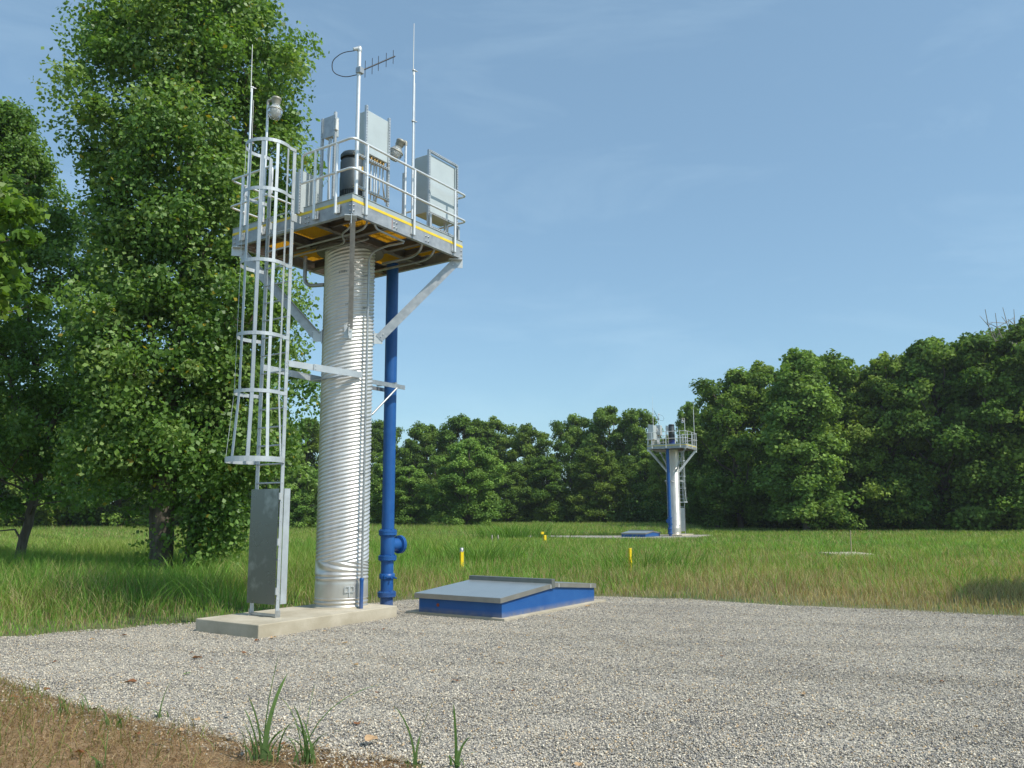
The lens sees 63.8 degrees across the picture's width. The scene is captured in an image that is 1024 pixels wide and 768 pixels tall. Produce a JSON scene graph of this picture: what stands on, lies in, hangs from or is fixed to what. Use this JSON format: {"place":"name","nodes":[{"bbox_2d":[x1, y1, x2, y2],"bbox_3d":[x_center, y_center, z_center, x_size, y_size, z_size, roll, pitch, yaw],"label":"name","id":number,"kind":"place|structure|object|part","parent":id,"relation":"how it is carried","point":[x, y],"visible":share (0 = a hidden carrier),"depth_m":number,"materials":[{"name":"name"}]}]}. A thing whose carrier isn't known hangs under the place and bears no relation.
{"place":"outdoors","nodes":[
{"label":"outdoors","id":0,"kind":"place"},
{"bbox_2d":[0,596,1023,767],"bbox_3d":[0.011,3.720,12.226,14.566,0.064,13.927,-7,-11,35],"label":"gravel","id":1,"kind":"structure","parent":0,"point":[468,763],"depth_m":8.64,"materials":[{"name":"grey gravel"}]},
{"bbox_2d":[153,683,169,718],"bbox_3d":[-3.122,2.807,7.323,0.160,0.331,0.067,2,-9,-13],"label":"grass shoot","id":2,"kind":"object","parent":1,"relation":"on","point":[161,706],"depth_m":7.30,"materials":[{"name":"green plant"}]},
{"bbox_2d":[196,604,396,638],"bbox_3d":[-3.481,3.956,13.649,1.481,0.344,3.020,-6,-11,33],"label":"concrete pad","id":3,"kind":"object","parent":1,"relation":"on","point":[296,619],"visible":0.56,"depth_m":12.89,"materials":[{"name":"beige concrete"}]},
{"bbox_2d":[230,137,465,609],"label":"pump tower","id":4,"kind":"structure","parent":3,"relation":"on","point":[349,247],"depth_m":14.64,"materials":[{"name":"metal"}]},
{"bbox_2d":[245,44,255,224],"bbox_3d":[-4.937,-4.627,15.521,0.059,3.800,0.120,-9,-12,42],"label":"whip antenna","id":5,"kind":"object","parent":4,"relation":"attached to","point":[251,100],"visible":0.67,"depth_m":15.56,"materials":[{"name":"metal"}]},
{"bbox_2d":[262,96,282,222],"bbox_3d":[-4.263,-4.022,14.668,0.281,2.330,0.277,4,-10,-24],"label":"jar lamp","id":6,"kind":"object","parent":4,"relation":"attached to","point":[274,110],"visible":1,"depth_m":14.73,"materials":[{"name":"metal"}]},
{"bbox_2d":[225,137,361,617],"bbox_3d":[-3.739,-0.107,13.997,0.994,7.794,2.330,-6,-11,33],"label":"caged ladder","id":7,"kind":"object","parent":4,"relation":"attached to","point":[264,555],"visible":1,"depth_m":13.33,"materials":[{"name":"metal"}]},
{"bbox_2d":[294,169,322,213],"bbox_3d":[-3.593,-3.282,14.437,0.189,0.810,0.540,-6,-11,33],"label":"electrical cabinet","id":8,"kind":"object","parent":4,"relation":"on","point":[303,195],"visible":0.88,"depth_m":14.29,"materials":[{"name":"grey metal"}]},
{"bbox_2d":[318,111,338,202],"bbox_3d":[-3.159,-3.823,14.263,0.380,1.801,0.130,-6,-11,33],"label":"electrical cabinet","id":9,"kind":"object","parent":4,"relation":"on","point":[329,128],"visible":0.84,"depth_m":14.28,"materials":[{"name":"metal"}]},
{"bbox_2d":[339,150,369,196],"bbox_3d":[-3.003,-3.561,15.685,0.510,1.725,0.655,-6,-11,33],"label":"pump motor","id":10,"kind":"object","parent":4,"relation":"on","point":[347,158],"visible":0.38,"depth_m":15.50,"materials":[{"name":"black metal"}]},
{"bbox_2d":[332,46,394,194],"bbox_3d":[-2.492,-4.495,13.996,1.168,3.035,0.265,6,-11,-33],"label":"antenna mast","id":11,"kind":"object","parent":4,"relation":"on","point":[359,69],"visible":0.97,"depth_m":13.91,"materials":[{"name":"metal"}]},
{"bbox_2d":[353,105,390,206],"bbox_3d":[-2.515,-3.845,14.256,0.388,1.834,0.990,-6,-11,33],"label":"electrical cabinet","id":12,"kind":"object","parent":4,"relation":"on","point":[375,131],"visible":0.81,"depth_m":14.24,"materials":[{"name":"grey metal"}]},
{"bbox_2d":[390,138,406,215],"bbox_3d":[-2.077,-3.652,14.794,0.323,1.616,0.272,-6,-11,33],"label":"jar lamp","id":13,"kind":"object","parent":4,"relation":"on","point":[396,151],"visible":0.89,"depth_m":14.80,"materials":[{"name":"metal"}]},
{"bbox_2d":[411,36,417,218],"bbox_3d":[-1.804,-4.787,15.094,0.114,3.950,0.060,7,-12,-40],"label":"whip antenna","id":14,"kind":"object","parent":4,"relation":"attached to","point":[413,137],"visible":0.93,"depth_m":15.05,"materials":[{"name":"metal"}]},
{"bbox_2d":[415,149,459,239],"bbox_3d":[-1.466,-3.521,15.800,0.480,1.666,0.900,-6,-11,33],"label":"electrical cabinet","id":15,"kind":"object","parent":4,"relation":"on","point":[433,192],"visible":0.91,"depth_m":15.64,"materials":[{"name":"grey metal"}]},
{"bbox_2d":[365,734,377,740],"bbox_3d":[-1.097,2.751,6.402,0.084,0.033,0.117,-6,-11,34],"label":"fallen leaf","id":16,"kind":"object","parent":1,"relation":"on","point":[369,737],"visible":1,"depth_m":6.41,"materials":[{"name":"beige plant"}]},
{"bbox_2d":[372,263,406,604],"bbox_3d":[-2.450,0.938,15.643,0.509,6.820,1.235,-6,-11,33],"label":"riser pipe","id":17,"kind":"object","parent":1,"relation":"on","point":[392,543],"visible":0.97,"depth_m":15.72,"materials":[{"name":"blue metal"}]},
{"bbox_2d":[395,698,435,767],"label":"grass shoot","id":18,"kind":"object","parent":1,"relation":"on","point":[414,756],"depth_m":5.85,"materials":[{"name":"green plant"}]},
{"bbox_2d":[447,703,473,767],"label":"grass shoot","id":19,"kind":"object","parent":1,"relation":"on","point":[457,758],"depth_m":5.84,"materials":[{"name":"green plant"}]},
{"bbox_2d":[406,599,605,620],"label":"concrete slab","id":20,"kind":"structure","parent":1,"relation":"on","point":[510,617],"depth_m":14.61,"materials":[{"name":"beige concrete"}]},
{"bbox_2d":[414,575,595,617],"bbox_3d":[-0.028,3.975,15.756,1.915,0.539,3.414,-6,-11,33],"label":"access hatch","id":21,"kind":"object","parent":20,"relation":"on","point":[491,596],"visible":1,"depth_m":14.82,"materials":[{"name":"blue paint"}]},
{"bbox_2d":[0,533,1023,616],"bbox_3d":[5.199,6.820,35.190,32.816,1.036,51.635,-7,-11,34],"label":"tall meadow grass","id":22,"kind":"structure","parent":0,"point":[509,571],"depth_m":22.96,"materials":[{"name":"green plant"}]},
{"bbox_2d":[0,520,1023,767],"bbox_3d":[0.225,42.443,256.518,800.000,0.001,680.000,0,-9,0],"label":"ground","id":23,"kind":"structure","parent":0,"point":[409,597],"depth_m":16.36,"materials":[{"name":"green plant"}]},
{"bbox_2d":[0,394,11,525],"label":"broadleaf tree","id":24,"kind":"object","parent":23,"relation":"on","point":[2,484],"visible":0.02,"depth_m":86.02,"materials":[{"name":"green plant"}]},
{"bbox_2d":[0,173,53,326],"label":"maple tree","id":25,"kind":"object","parent":23,"relation":"on","point":[14,213],"visible":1,"depth_m":16.74,"materials":[{"name":"green plant"}]},
{"bbox_2d":[0,389,75,527],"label":"broadleaf tree","id":26,"kind":"object","parent":23,"relation":"on","point":[12,491],"visible":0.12,"depth_m":83.08,"materials":[{"name":"green plant"}]},
{"bbox_2d":[10,407,123,526],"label":"broadleaf tree","id":27,"kind":"object","parent":23,"relation":"on","point":[68,521],"visible":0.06,"depth_m":85.75,"materials":[{"name":"green plant"}]},
{"bbox_2d":[0,96,148,559],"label":"cottonwood tree","id":28,"kind":"object","parent":23,"relation":"on","point":[27,166],"visible":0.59,"depth_m":26.59,"materials":[{"name":"green plant"}]},
{"bbox_2d":[58,411,149,528],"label":"broadleaf tree","id":29,"kind":"object","parent":23,"relation":"on","point":[112,514],"visible":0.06,"depth_m":85.75,"materials":[{"name":"green plant"}]},
{"bbox_2d":[120,399,192,525],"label":"broadleaf tree","id":30,"kind":"object","parent":23,"relation":"on","point":[144,497],"visible":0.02,"depth_m":86.51,"materials":[{"name":"green plant"}]},
{"bbox_2d":[31,0,330,573],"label":"cottonwood tree","id":31,"kind":"object","parent":23,"relation":"on","point":[161,445],"visible":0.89,"depth_m":22.02,"materials":[{"name":"green plant"}]},
{"bbox_2d":[0,669,426,767],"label":"mulch bed","id":32,"kind":"object","parent":23,"relation":"on","point":[209,747],"visible":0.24,"depth_m":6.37,"materials":[{"name":"beige plant"}]},
{"bbox_2d":[57,693,90,715],"bbox_3d":[-3.968,2.894,7.449,0.303,0.207,0.108,0,-9,0],"label":"grass shoot","id":33,"kind":"object","parent":32,"relation":"on","point":[74,706],"depth_m":7.44,"materials":[{"name":"green plant"}]},
{"bbox_2d":[90,728,110,767],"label":"grass shoot","id":34,"kind":"object","parent":32,"relation":"on","point":[97,762],"depth_m":5.85,"materials":[{"name":"green plant"}]},
{"bbox_2d":[96,705,138,728],"bbox_3d":[-3.308,2.759,6.964,0.446,0.316,0.059,-2,-9,9],"label":"grass shoot","id":35,"kind":"object","parent":32,"relation":"on","point":[108,723],"depth_m":6.95,"materials":[{"name":"green plant"}]},
{"bbox_2d":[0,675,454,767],"bbox_3d":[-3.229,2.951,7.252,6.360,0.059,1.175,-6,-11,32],"label":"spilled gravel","id":36,"kind":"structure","parent":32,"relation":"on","point":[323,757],"depth_m":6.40,"materials":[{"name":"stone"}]},
{"bbox_2d":[234,656,304,764],"bbox_3d":[-1.759,2.367,6.023,0.606,0.779,0.257,0,-9,0],"label":"grass shoot","id":37,"kind":"object","parent":32,"relation":"on","point":[264,749],"depth_m":5.95,"materials":[{"name":"green plant"}]},
{"bbox_2d":[282,680,380,767],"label":"grass shoot","id":38,"kind":"object","parent":32,"relation":"on","point":[308,753],"depth_m":5.88,"materials":[{"name":"green plant"}]},
{"bbox_2d":[174,398,262,525],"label":"broadleaf tree","id":39,"kind":"object","parent":23,"relation":"on","point":[176,517],"depth_m":84.37,"materials":[{"name":"green plant"}]},
{"bbox_2d":[242,398,309,526],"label":"broadleaf tree","id":40,"kind":"object","parent":23,"relation":"on","point":[292,465],"visible":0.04,"depth_m":89.28,"materials":[{"name":"green plant"}]},
{"bbox_2d":[272,465,318,528],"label":"broadleaf tree","id":41,"kind":"object","parent":23,"relation":"on","point":[301,511],"visible":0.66,"depth_m":83.02,"materials":[{"name":"green plant"}]},
{"bbox_2d":[296,417,319,504],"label":"broadleaf tree","id":42,"kind":"object","parent":23,"relation":"on","point":[313,444],"visible":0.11,"depth_m":110.68,"materials":[{"name":"green plant"}]},
{"bbox_2d":[369,434,376,504],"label":"broadleaf tree","id":43,"kind":"object","parent":23,"relation":"on","point":[373,457],"visible":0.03,"depth_m":116.77,"materials":[{"name":"green plant"}]},
{"bbox_2d":[369,451,401,524],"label":"broadleaf tree","id":44,"kind":"object","parent":23,"relation":"on","point":[375,513],"visible":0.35,"depth_m":96.42,"materials":[{"name":"green plant"}]},
{"bbox_2d":[370,419,404,497],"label":"broadleaf tree","id":45,"kind":"object","parent":23,"relation":"on","point":[377,427],"visible":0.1,"depth_m":118.56,"materials":[{"name":"green plant"}]},
{"bbox_2d":[373,465,440,525],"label":"broadleaf tree","id":46,"kind":"object","parent":23,"relation":"on","point":[412,510],"visible":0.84,"depth_m":92.82,"materials":[{"name":"green plant"}]},
{"bbox_2d":[395,438,427,490],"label":"broadleaf tree","id":47,"kind":"object","parent":23,"relation":"on","point":[413,444],"visible":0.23,"depth_m":116.64,"materials":[{"name":"green plant"}]},
{"bbox_2d":[400,420,450,485],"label":"broadleaf tree","id":48,"kind":"object","parent":23,"relation":"on","point":[430,443],"visible":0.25,"depth_m":118.52,"materials":[{"name":"green plant"}]},
{"bbox_2d":[414,455,448,522],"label":"broadleaf tree","id":49,"kind":"object","parent":23,"relation":"on","point":[434,465],"visible":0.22,"depth_m":110.17,"materials":[{"name":"green plant"}]},
{"bbox_2d":[459,548,463,568],"bbox_3d":[-1.575,5.498,25.698,0.118,0.749,0.118,5,-10,-28],"label":"marker post","id":50,"kind":"object","parent":23,"relation":"on","point":[461,555],"visible":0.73,"depth_m":25.67,"materials":[{"name":"yellow paint"}]},
{"bbox_2d":[377,537,554,566],"bbox_3d":[-1.513,5.857,29.031,6.829,1.082,4.076,0,-9,0],"label":"grass clump","id":51,"kind":"object","parent":23,"relation":"on","point":[474,553],"visible":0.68,"depth_m":28.72,"materials":[{"name":"green plant"}]},
{"bbox_2d":[424,437,509,525],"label":"broadleaf tree","id":52,"kind":"object","parent":23,"relation":"on","point":[453,502],"visible":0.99,"depth_m":90.16,"materials":[{"name":"green plant"}]},
{"bbox_2d":[436,413,497,510],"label":"broadleaf tree","id":53,"kind":"object","parent":23,"relation":"on","point":[465,426],"visible":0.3,"depth_m":120.91,"materials":[{"name":"green plant"}]},
{"bbox_2d":[471,415,517,499],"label":"broadleaf tree","id":54,"kind":"object","parent":23,"relation":"on","point":[501,439],"visible":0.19,"depth_m":122.72,"materials":[{"name":"green plant"}]},
{"bbox_2d":[438,522,578,540],"bbox_3d":[-0.199,9.936,55.843,9.426,1.401,7.521,3,-10,-22],"label":"grass clump","id":55,"kind":"object","parent":23,"relation":"on","point":[517,533],"visible":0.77,"depth_m":55.46,"materials":[{"name":"green plant"}]},
{"bbox_2d":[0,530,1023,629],"bbox_3d":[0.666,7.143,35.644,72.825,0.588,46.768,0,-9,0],"label":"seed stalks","id":56,"kind":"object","parent":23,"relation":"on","point":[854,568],"visible":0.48,"depth_m":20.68,"materials":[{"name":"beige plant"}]},
{"bbox_2d":[489,462,538,522],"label":"broadleaf tree","id":57,"kind":"object","parent":23,"relation":"on","point":[508,492],"visible":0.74,"depth_m":109.48,"materials":[{"name":"green plant"}]},
{"bbox_2d":[503,422,554,520],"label":"broadleaf tree","id":58,"kind":"object","parent":23,"relation":"on","point":[522,441],"visible":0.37,"depth_m":118.76,"materials":[{"name":"green plant"}]},
{"bbox_2d":[72,472,1021,530],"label":"undergrowth","id":59,"kind":"object","parent":23,"relation":"on","point":[661,509],"visible":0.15,"depth_m":87.10,"materials":[{"name":"green plant"}]},
{"bbox_2d":[520,455,579,522],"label":"broadleaf tree","id":60,"kind":"object","parent":23,"relation":"on","point":[555,486],"visible":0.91,"depth_m":109.64,"materials":[{"name":"green plant"}]},
{"bbox_2d":[548,413,595,510],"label":"broadleaf tree","id":61,"kind":"object","parent":23,"relation":"on","point":[570,445],"visible":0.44,"depth_m":121.14,"materials":[{"name":"green plant"}]},
{"bbox_2d":[564,445,631,522],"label":"broadleaf tree","id":62,"kind":"object","parent":23,"relation":"on","point":[603,460],"visible":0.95,"depth_m":107.85,"materials":[{"name":"green plant"}]},
{"bbox_2d":[571,405,641,508],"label":"broadleaf tree","id":63,"kind":"object","parent":23,"relation":"on","point":[605,419],"visible":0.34,"depth_m":118.56,"materials":[{"name":"green plant"}]},
{"bbox_2d":[530,534,710,539],"bbox_3d":[7.951,11.823,63.236,12.759,0.300,10.253,-5,-10,27],"label":"gravel bed","id":64,"kind":"object","parent":23,"relation":"on","point":[603,537],"visible":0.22,"depth_m":60.64,"materials":[{"name":"grey gravel"}]},
{"bbox_2d":[621,530,660,536],"bbox_3d":[9.586,11.094,61.013,1.915,0.539,3.414,-5,-10,28],"label":"access hatch","id":65,"kind":"object","parent":64,"relation":"on","point":[641,533],"visible":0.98,"depth_m":59.92,"materials":[{"name":"blue paint"}]},
{"bbox_2d":[664,449,673,535],"bbox_3d":[11.908,8.251,62.291,0.509,6.820,1.235,-5,-10,28],"label":"riser pipe","id":66,"kind":"object","parent":64,"relation":"on","point":[669,522],"visible":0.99,"depth_m":61.94,"materials":[{"name":"metal"}]},
{"bbox_2d":[663,534,692,535],"bbox_3d":[12.822,11.743,63.350,1.481,0.344,3.020,-5,-10,28],"label":"concrete pad","id":67,"kind":"object","parent":64,"relation":"on","point":[678,535],"visible":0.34,"depth_m":62.29,"materials":[{"name":"beige concrete"}]},
{"bbox_2d":[646,430,696,534],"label":"pump tower","id":68,"kind":"structure","parent":67,"relation":"on","point":[674,457],"depth_m":62.77,"materials":[{"name":"galvanised steel"},{"name":"blue painted steel"},{"name":"grey painted metal"}]},
{"bbox_2d":[648,424,656,444],"bbox_3d":[10.829,3.957,63.419,0.480,1.666,0.900,-5,-10,28],"label":"electrical cabinet","id":69,"kind":"object","parent":68,"relation":"on","point":[651,428],"visible":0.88,"depth_m":63.15,"materials":[{"name":"grey metal"}]},
{"bbox_3d":[11.025,3.745,63.346,0.048,1.120,0.760,-5,-10,28],"label":"cabinet door","id":70,"kind":"part","parent":69,"relation":"part of","materials":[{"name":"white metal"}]},
{"bbox_2d":[656,424,661,443],"bbox_3d":[11.719,4.131,65.083,0.388,1.834,0.990,-5,-10,28],"label":"electrical cabinet","id":71,"kind":"object","parent":68,"relation":"on","point":[659,428],"visible":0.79,"depth_m":64.87,"materials":[{"name":"grey metal"}]},
{"bbox_2d":[665,426,668,443],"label":"junction plate","id":72,"kind":"object","parent":68,"relation":"on","point":[666,427],"visible":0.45,"depth_m":65.19,"materials":[{"name":"metal"}]},
{"bbox_2d":[668,424,674,443],"bbox_3d":[12.347,3.962,63.690,0.510,1.725,0.655,-5,-10,28],"label":"pump motor","id":73,"kind":"object","parent":68,"relation":"on","point":[671,434],"visible":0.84,"depth_m":63.57,"materials":[{"name":"grey paint"}]},
{"bbox_2d":[675,434,687,533],"bbox_3d":[13.009,7.772,64.297,0.994,7.794,2.330,-5,-10,28],"label":"caged ladder","id":74,"kind":"object","parent":68,"relation":"attached to","point":[683,519],"visible":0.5,"depth_m":64.25,"materials":[{"name":"metal"}]},
{"bbox_2d":[628,548,631,569],"bbox_3d":[3.637,5.420,25.304,0.085,0.725,0.085,5,-10,-28],"label":"marker post","id":75,"kind":"object","parent":23,"relation":"on","point":[629,552],"visible":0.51,"depth_m":25.30,"materials":[{"name":"yellow paint"}]},
{"bbox_2d":[608,408,666,498],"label":"broadleaf tree","id":76,"kind":"object","parent":23,"relation":"on","point":[629,422],"visible":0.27,"depth_m":116.64,"materials":[{"name":"green plant"}]},
{"bbox_2d":[615,450,666,521],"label":"broadleaf tree","id":77,"kind":"object","parent":23,"relation":"on","point":[639,473],"visible":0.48,"depth_m":108.56,"materials":[{"name":"green plant"}]},
{"bbox_2d":[550,545,741,572],"bbox_3d":[4.189,5.383,25.500,6.202,0.853,4.221,0,-9,0],"label":"grass clump","id":78,"kind":"object","parent":23,"relation":"on","point":[646,560],"visible":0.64,"depth_m":25.33,"materials":[{"name":"green plant"}]},
{"bbox_2d":[639,434,679,522],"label":"broadleaf tree","id":79,"kind":"object","parent":23,"relation":"on","point":[657,482],"visible":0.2,"depth_m":102.94,"materials":[{"name":"green plant"}]},
{"bbox_2d":[675,401,699,517],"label":"ladder","id":80,"kind":"object","parent":23,"relation":"on","point":[687,408],"visible":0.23,"depth_m":99.90,"materials":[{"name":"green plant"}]},
{"bbox_2d":[679,420,748,528],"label":"broadleaf tree","id":81,"kind":"object","parent":23,"relation":"on","point":[696,461],"visible":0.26,"depth_m":86.41,"materials":[{"name":"green plant"}]},
{"bbox_2d":[681,366,783,528],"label":"broadleaf tree","id":82,"kind":"object","parent":23,"relation":"on","point":[738,400],"visible":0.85,"depth_m":82.39,"materials":[{"name":"green plant"}]},
{"bbox_2d":[719,360,779,526],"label":"broadleaf tree","id":83,"kind":"object","parent":23,"relation":"on","point":[757,366],"visible":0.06,"depth_m":91.59,"materials":[{"name":"green plant"}]},
{"bbox_2d":[748,347,867,531],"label":"broadleaf tree","id":84,"kind":"object","parent":23,"relation":"on","point":[806,449],"visible":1,"depth_m":72.14,"materials":[{"name":"green plant"}]},
{"bbox_2d":[819,552,870,556],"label":"concrete slab","id":85,"kind":"structure","parent":23,"relation":"on","point":[845,552],"depth_m":32.86,"materials":[{"name":"grey concrete"}]},
{"bbox_2d":[810,348,894,527],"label":"broadleaf tree","id":86,"kind":"object","parent":23,"relation":"on","point":[835,369],"visible":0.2,"depth_m":77.14,"materials":[{"name":"green plant"}]},
{"bbox_2d":[838,351,941,529],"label":"broadleaf tree","id":87,"kind":"object","parent":23,"relation":"on","point":[883,366],"visible":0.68,"depth_m":73.76,"materials":[{"name":"green plant"}]},
{"bbox_2d":[860,353,944,408],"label":"broadleaf tree","id":88,"kind":"object","parent":23,"relation":"on","point":[906,357],"depth_m":90.69,"materials":[{"name":"green plant"}]},
{"bbox_2d":[866,335,1018,529],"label":"broadleaf tree","id":89,"kind":"object","parent":23,"relation":"on","point":[924,363],"visible":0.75,"depth_m":71.88,"materials":[{"name":"green plant"}]},
{"bbox_2d":[909,339,980,422],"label":"broadleaf tree","id":90,"kind":"object","parent":23,"relation":"on","point":[959,376],"depth_m":88.17,"materials":[{"name":"green plant"}]},
{"bbox_2d":[911,332,1023,530],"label":"broadleaf tree","id":91,"kind":"object","parent":23,"relation":"on","point":[982,379],"visible":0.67,"depth_m":69.72,"materials":[{"name":"green plant"}]},
{"bbox_2d":[954,315,1023,530],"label":"broadleaf tree","id":92,"kind":"object","parent":23,"relation":"on","point":[1015,334],"visible":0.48,"depth_m":69.25,"materials":[{"name":"green plant"}]},
{"bbox_2d":[973,326,1023,390],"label":"broadleaf tree","id":93,"kind":"object","parent":23,"relation":"on","point":[996,331],"visible":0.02,"depth_m":85.38,"materials":[{"name":"green plant"}]},
{"bbox_2d":[980,307,1016,343],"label":"dead tree","id":94,"kind":"object","parent":23,"relation":"on","point":[996,322],"visible":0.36,"depth_m":77.41,"materials":[{"name":"grey wood"}]},
{"bbox_2d":[0,0,1023,503],"label":"sky","id":95,"kind":"structure","parent":0,"point":[662,196],"materials":[{"name":"blue"}]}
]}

